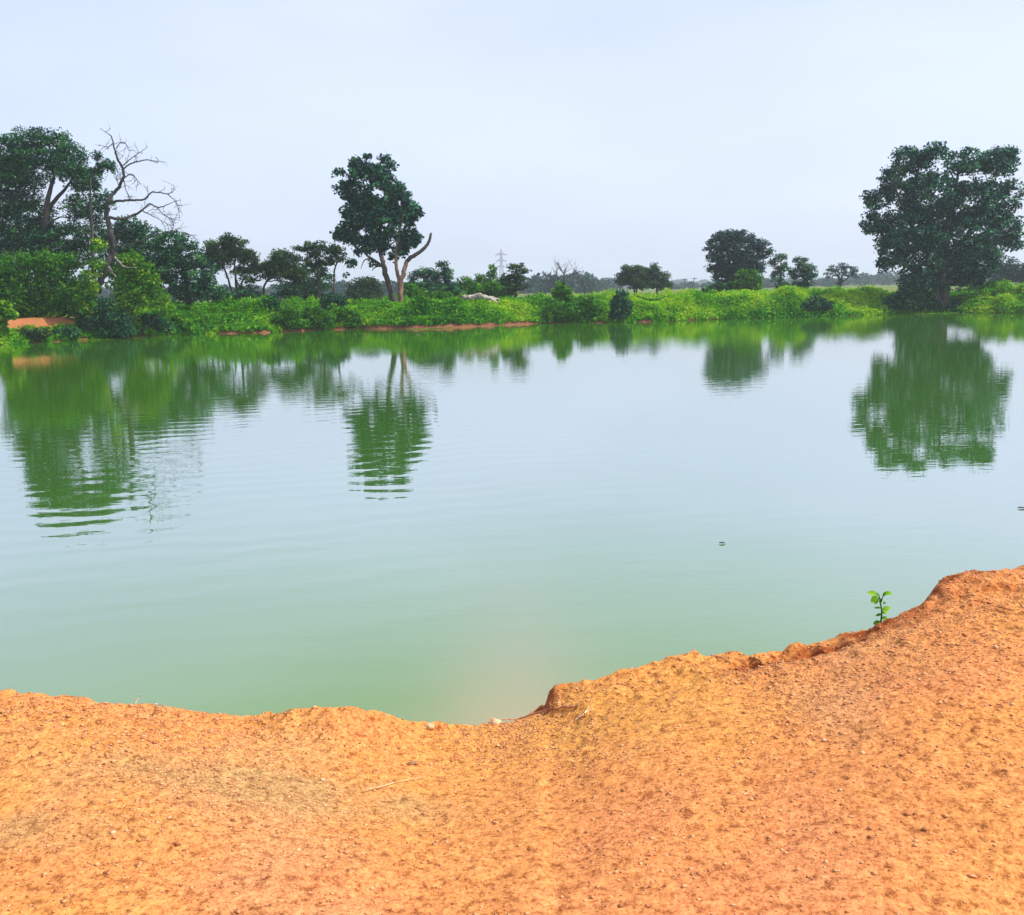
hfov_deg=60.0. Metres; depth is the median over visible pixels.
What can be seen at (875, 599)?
sapling
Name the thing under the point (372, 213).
broad leaf tree
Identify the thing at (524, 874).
ground
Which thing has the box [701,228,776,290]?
fan shaped tree
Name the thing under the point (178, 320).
leafy shrub
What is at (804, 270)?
globe tree
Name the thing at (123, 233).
spreading tree
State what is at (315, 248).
layered tree
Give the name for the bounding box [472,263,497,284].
narrow topped tree
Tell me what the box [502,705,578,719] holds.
dry twig
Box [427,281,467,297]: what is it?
leafy bush
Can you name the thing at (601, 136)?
sky
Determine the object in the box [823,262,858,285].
sparse tree
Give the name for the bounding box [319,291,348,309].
leafy bush
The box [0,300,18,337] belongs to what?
pale leaved shrub
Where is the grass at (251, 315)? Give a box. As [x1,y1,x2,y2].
[0,279,1023,344]
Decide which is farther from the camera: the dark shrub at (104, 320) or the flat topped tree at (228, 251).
the flat topped tree at (228, 251)
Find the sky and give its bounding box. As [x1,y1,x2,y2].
[0,0,1023,288]
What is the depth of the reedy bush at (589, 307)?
65.56 m
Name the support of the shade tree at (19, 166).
on the ground at (524, 874)
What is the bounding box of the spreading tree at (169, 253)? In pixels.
[147,228,230,304]
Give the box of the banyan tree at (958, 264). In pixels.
[858,141,1023,308]
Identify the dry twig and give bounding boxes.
[363,776,423,790]
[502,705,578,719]
[576,705,593,718]
[711,654,730,662]
[990,605,1012,610]
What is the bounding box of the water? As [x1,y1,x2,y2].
[0,313,1023,725]
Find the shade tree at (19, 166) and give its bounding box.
[0,125,117,298]
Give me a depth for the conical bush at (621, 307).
64.98 m
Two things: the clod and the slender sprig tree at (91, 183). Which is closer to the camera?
the clod
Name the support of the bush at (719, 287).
on the ground at (524, 874)
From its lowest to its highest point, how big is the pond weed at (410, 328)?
0.030 m
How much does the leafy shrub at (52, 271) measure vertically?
4.740 m
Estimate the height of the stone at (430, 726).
0.030 m
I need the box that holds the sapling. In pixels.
[867,591,891,624]
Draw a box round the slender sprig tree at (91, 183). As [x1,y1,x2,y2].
[77,149,117,280]
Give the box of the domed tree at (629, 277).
[614,264,649,295]
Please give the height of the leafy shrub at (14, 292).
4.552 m
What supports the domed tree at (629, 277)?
on the ground at (524, 874)
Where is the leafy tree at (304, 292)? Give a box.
[269,262,337,300]
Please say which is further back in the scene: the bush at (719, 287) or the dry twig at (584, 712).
the bush at (719, 287)
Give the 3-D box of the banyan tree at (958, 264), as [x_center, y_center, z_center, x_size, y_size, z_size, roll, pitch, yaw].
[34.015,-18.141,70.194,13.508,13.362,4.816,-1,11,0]
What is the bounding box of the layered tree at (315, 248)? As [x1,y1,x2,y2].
[290,240,349,298]
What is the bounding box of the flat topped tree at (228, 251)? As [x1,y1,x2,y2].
[199,232,265,297]
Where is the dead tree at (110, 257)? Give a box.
[73,126,199,315]
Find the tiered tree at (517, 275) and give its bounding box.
[498,262,531,297]
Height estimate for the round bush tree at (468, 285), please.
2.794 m
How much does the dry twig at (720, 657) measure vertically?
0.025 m
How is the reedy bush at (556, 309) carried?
on the ground at (524, 874)
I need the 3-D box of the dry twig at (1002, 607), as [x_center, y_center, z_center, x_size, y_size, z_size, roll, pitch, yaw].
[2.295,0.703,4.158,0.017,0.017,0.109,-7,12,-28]
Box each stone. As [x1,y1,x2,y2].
[425,722,434,729]
[488,718,501,724]
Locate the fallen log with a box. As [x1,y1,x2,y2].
[458,293,498,303]
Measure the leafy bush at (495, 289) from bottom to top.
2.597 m
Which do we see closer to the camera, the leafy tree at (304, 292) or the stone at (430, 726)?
the stone at (430, 726)
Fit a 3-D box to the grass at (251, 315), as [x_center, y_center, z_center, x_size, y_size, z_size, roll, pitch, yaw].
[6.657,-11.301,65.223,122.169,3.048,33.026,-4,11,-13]
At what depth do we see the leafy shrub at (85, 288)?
54.62 m
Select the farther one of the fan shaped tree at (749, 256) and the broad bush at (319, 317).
the fan shaped tree at (749, 256)
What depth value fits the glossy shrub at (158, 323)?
57.63 m
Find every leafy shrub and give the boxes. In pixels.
[0,248,40,317]
[18,248,88,319]
[66,236,108,332]
[167,311,195,331]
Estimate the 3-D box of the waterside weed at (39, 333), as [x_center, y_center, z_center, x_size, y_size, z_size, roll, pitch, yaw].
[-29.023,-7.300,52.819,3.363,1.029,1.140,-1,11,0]
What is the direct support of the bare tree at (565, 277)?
on the ground at (524, 874)
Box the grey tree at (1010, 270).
[985,255,1023,284]
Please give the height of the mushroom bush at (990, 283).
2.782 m
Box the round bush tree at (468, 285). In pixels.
[453,276,484,294]
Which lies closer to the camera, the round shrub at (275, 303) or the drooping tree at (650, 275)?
the round shrub at (275, 303)
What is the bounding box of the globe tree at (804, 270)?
[787,256,818,289]
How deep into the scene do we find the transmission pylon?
546.83 m
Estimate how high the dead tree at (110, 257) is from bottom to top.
12.686 m
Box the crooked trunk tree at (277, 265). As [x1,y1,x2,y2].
[248,248,312,294]
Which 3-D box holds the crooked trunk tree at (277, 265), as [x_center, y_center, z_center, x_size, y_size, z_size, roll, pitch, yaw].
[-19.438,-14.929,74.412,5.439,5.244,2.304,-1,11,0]
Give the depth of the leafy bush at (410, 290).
71.48 m
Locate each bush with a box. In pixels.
[210,288,257,300]
[268,304,310,329]
[300,306,337,329]
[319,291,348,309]
[324,302,362,328]
[345,276,384,300]
[403,283,453,298]
[411,280,438,290]
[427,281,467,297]
[473,279,509,297]
[540,297,573,322]
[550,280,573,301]
[571,294,603,319]
[608,288,633,322]
[701,281,731,292]
[729,267,764,290]
[800,295,834,313]
[881,282,938,311]
[927,298,964,310]
[961,282,984,290]
[975,278,1001,292]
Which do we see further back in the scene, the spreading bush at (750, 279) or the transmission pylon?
the transmission pylon
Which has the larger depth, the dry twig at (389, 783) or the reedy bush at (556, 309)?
the reedy bush at (556, 309)
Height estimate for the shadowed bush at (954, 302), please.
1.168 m
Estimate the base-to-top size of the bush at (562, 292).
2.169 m
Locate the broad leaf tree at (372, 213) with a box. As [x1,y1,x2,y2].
[329,150,431,302]
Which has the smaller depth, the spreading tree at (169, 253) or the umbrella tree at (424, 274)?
the spreading tree at (169, 253)
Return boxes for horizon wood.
[275,276,890,292]
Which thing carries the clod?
on the ground at (524, 874)
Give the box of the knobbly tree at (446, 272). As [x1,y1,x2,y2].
[430,260,457,285]
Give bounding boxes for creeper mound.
[105,248,181,335]
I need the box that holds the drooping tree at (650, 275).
[637,262,673,293]
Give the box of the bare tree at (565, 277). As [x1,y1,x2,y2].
[537,256,582,290]
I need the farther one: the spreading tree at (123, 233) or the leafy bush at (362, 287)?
the leafy bush at (362, 287)
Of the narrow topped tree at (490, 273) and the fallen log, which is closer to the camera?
the fallen log
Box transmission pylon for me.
[496,249,506,276]
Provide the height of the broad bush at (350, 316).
2.071 m
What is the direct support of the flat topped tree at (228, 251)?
on the ground at (524, 874)
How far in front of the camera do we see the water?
10.75 m
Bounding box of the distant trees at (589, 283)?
[52,270,1001,300]
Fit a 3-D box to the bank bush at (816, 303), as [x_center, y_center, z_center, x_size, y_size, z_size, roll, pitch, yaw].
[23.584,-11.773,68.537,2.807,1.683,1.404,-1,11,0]
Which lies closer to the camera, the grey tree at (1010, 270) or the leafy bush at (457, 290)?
the leafy bush at (457, 290)
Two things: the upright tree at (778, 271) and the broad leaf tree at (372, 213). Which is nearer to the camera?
the broad leaf tree at (372, 213)
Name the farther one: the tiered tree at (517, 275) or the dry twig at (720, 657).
the tiered tree at (517, 275)
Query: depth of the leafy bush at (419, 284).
78.23 m
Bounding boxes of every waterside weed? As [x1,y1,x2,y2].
[14,327,52,341]
[51,325,82,339]
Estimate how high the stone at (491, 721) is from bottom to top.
0.051 m
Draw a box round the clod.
[408,761,417,764]
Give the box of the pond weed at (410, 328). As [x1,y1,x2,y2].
[86,312,956,339]
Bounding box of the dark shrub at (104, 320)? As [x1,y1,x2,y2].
[74,296,138,338]
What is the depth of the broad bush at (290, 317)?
61.06 m
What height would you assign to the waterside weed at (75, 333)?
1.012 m
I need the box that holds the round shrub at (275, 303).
[257,295,282,312]
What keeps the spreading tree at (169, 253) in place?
on the ground at (524, 874)
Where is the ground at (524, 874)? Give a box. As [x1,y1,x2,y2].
[0,282,1023,914]
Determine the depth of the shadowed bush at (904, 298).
70.53 m
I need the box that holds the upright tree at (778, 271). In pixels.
[767,253,790,288]
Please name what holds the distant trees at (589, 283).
on the ground at (524, 874)
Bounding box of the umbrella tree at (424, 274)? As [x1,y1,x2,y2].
[403,266,439,286]
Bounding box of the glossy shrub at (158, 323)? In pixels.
[137,311,176,335]
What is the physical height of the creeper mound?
5.660 m
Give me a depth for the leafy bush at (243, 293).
71.52 m
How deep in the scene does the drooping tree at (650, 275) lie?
103.67 m
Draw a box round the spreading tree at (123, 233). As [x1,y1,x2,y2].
[99,214,177,294]

